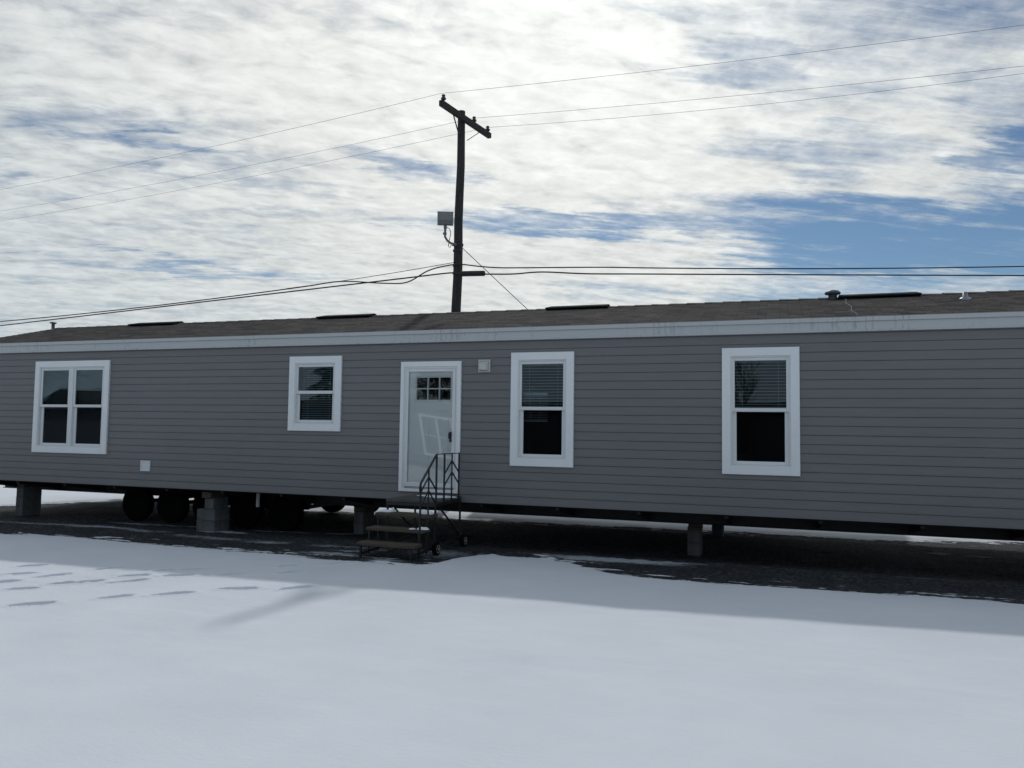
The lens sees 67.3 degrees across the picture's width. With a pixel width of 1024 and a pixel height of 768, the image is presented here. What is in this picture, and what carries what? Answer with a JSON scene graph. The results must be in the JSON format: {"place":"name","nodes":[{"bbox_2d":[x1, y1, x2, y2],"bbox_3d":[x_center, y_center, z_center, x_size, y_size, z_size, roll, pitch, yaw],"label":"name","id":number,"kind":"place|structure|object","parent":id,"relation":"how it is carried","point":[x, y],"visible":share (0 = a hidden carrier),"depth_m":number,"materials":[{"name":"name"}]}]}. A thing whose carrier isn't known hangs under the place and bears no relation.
{"place":"outdoors","nodes":[
{"label":"outdoors","id":0,"kind":"place"},
{"bbox_2d":[0,485,1023,767],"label":"snowy ground","id":1,"kind":"structure","parent":0,"point":[314,639],"depth_m":6.09,"materials":[{"name":"white snow"}]},
{"bbox_2d":[15,481,41,515],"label":"block pier","id":2,"kind":"structure","parent":1,"relation":"on","point":[28,500],"depth_m":15.63,"materials":[{"name":"concrete"}]},
{"bbox_2d":[196,491,228,531],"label":"block pier","id":3,"kind":"structure","parent":1,"relation":"on","point":[213,515],"depth_m":13.64,"materials":[{"name":"concrete"}]},
{"bbox_2d":[354,506,374,534],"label":"block pier","id":4,"kind":"structure","parent":1,"relation":"on","point":[363,518],"depth_m":13.64,"materials":[{"name":"concrete"}]},
{"bbox_2d":[356,453,467,560],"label":"entry steps","id":5,"kind":"structure","parent":1,"relation":"on","point":[414,500],"depth_m":10.97,"materials":[{"name":"paint"}]},
{"bbox_2d":[379,495,456,529],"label":"snow scraps","id":6,"kind":"object","parent":5,"relation":"on","point":[423,511],"visible":0.84,"depth_m":11.08,"materials":[{"name":"white snow"}]},
{"bbox_2d":[439,94,490,311],"bbox_3d":[-1.313,-1.866,18.607,0.456,9.664,2.266,-1,-4,28],"label":"utility pole","id":7,"kind":"object","parent":1,"relation":"on","point":[462,117],"visible":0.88,"depth_m":18.65,"materials":[{"name":"brown wood"}]},
{"bbox_2d":[286,262,455,288],"bbox_3d":[-3.719,-2.758,19.648,5.197,0.324,0.016,-1,-4,25],"label":"communication cable","id":8,"kind":"object","parent":7,"relation":"attached to","point":[394,272],"visible":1,"depth_m":19.26,"materials":[{"name":"rubber"}]},
{"bbox_2d":[437,211,456,247],"bbox_3d":[-1.559,-3.708,18.490,0.475,0.880,0.181,1,-3,-3],"label":"floodlight","id":9,"kind":"object","parent":7,"relation":"attached to","point":[445,219],"visible":1,"depth_m":18.46,"materials":[{"name":"metal"}]},
{"bbox_2d":[462,248,526,308],"bbox_3d":[2.423,-0.033,19.837,7.927,6.252,0.023,2,-4,-22],"label":"guy wire","id":10,"kind":"object","parent":7,"relation":"attached to","point":[494,278],"visible":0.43,"depth_m":18.82,"materials":[{"name":"grey metal"}]},
{"bbox_2d":[0,25,1021,189],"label":"power wire","id":11,"kind":"object","parent":7,"relation":"attached to","point":[547,82],"visible":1,"depth_m":16.75,"materials":[{"name":"black metal"}]},
{"bbox_2d":[0,271,1023,325],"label":"communication cable","id":12,"kind":"object","parent":7,"relation":"attached to","point":[526,273],"visible":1,"depth_m":18.54,"materials":[{"name":"rubber"}]},
{"bbox_2d":[460,271,484,276],"bbox_3d":[-0.938,-2.634,18.339,0.620,0.132,0.132,1,-3,15],"label":"splice case","id":13,"kind":"object","parent":12,"relation":"attached to","point":[471,273],"visible":1,"depth_m":18.29,"materials":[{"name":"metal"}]},
{"bbox_2d":[0,264,1023,321],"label":"communication cable","id":14,"kind":"object","parent":7,"relation":"attached to","point":[521,267],"visible":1,"depth_m":18.68,"materials":[{"name":"rubber"}]},
{"bbox_2d":[3,66,1020,210],"bbox_3d":[-0.493,-6.876,20.228,89.877,1.445,2.362,-1,-4,22],"label":"power wire","id":15,"kind":"object","parent":7,"relation":"attached to","point":[560,111],"visible":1,"depth_m":18.16,"materials":[{"name":"black metal"}]},
{"bbox_2d":[3,73,1023,220],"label":"power wire","id":16,"kind":"object","parent":7,"relation":"attached to","point":[560,122],"visible":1,"depth_m":18.80,"materials":[{"name":"black metal"}]},
{"bbox_2d":[0,290,1023,540],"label":"manufactured home","id":17,"kind":"object","parent":1,"relation":"on","point":[898,414],"visible":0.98,"depth_m":11.79,"materials":[{"name":"grey plastic"}]},
{"bbox_2d":[31,360,110,453],"bbox_3d":[-8.378,0.437,14.672,1.856,1.755,0.145,0,-3,19],"label":"window","id":18,"kind":"structure","parent":17,"relation":"in","point":[70,385],"depth_m":14.62,"materials":[{"name":"white plastic"}]},
{"bbox_2d":[287,356,342,430],"bbox_3d":[-3.285,0.163,12.928,1.012,1.254,0.145,0,-3,19],"label":"window","id":19,"kind":"structure","parent":17,"relation":"in","point":[307,362],"depth_m":12.91,"materials":[{"name":"white plastic"}]},
{"bbox_2d":[398,361,461,493],"bbox_3d":[-1.301,0.673,12.148,1.049,2.067,0.148,0,-3,19],"label":"door","id":20,"kind":"structure","parent":17,"relation":"in","point":[428,428],"depth_m":12.18,"materials":[{"name":"white plastic"}]},
{"bbox_2d":[510,351,574,467],"bbox_3d":[0.473,0.383,11.638,0.989,1.723,0.190,0,-3,19],"label":"window","id":21,"kind":"structure","parent":17,"relation":"in","point":[565,359],"depth_m":11.61,"materials":[{"name":"white plastic"}]},
{"bbox_2d":[722,347,799,475],"bbox_3d":[3.423,0.373,10.595,1.015,1.749,0.145,0,-3,19],"label":"window","id":22,"kind":"structure","parent":17,"relation":"in","point":[730,356],"depth_m":10.56,"materials":[{"name":"white plastic"}]},
{"bbox_2d":[687,524,702,555],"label":"block pier","id":23,"kind":"structure","parent":1,"relation":"on","point":[694,539],"depth_m":11.80,"materials":[{"name":"concrete"}]},
{"bbox_2d":[712,525,723,536],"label":"block pier","id":24,"kind":"structure","parent":1,"relation":"on","point":[717,530],"depth_m":13.97,"materials":[{"name":"concrete"}]},
{"bbox_2d":[0,0,1023,336],"label":"sky","id":25,"kind":"structure","parent":0,"point":[933,175],"materials":[{"name":"white"}]}
]}

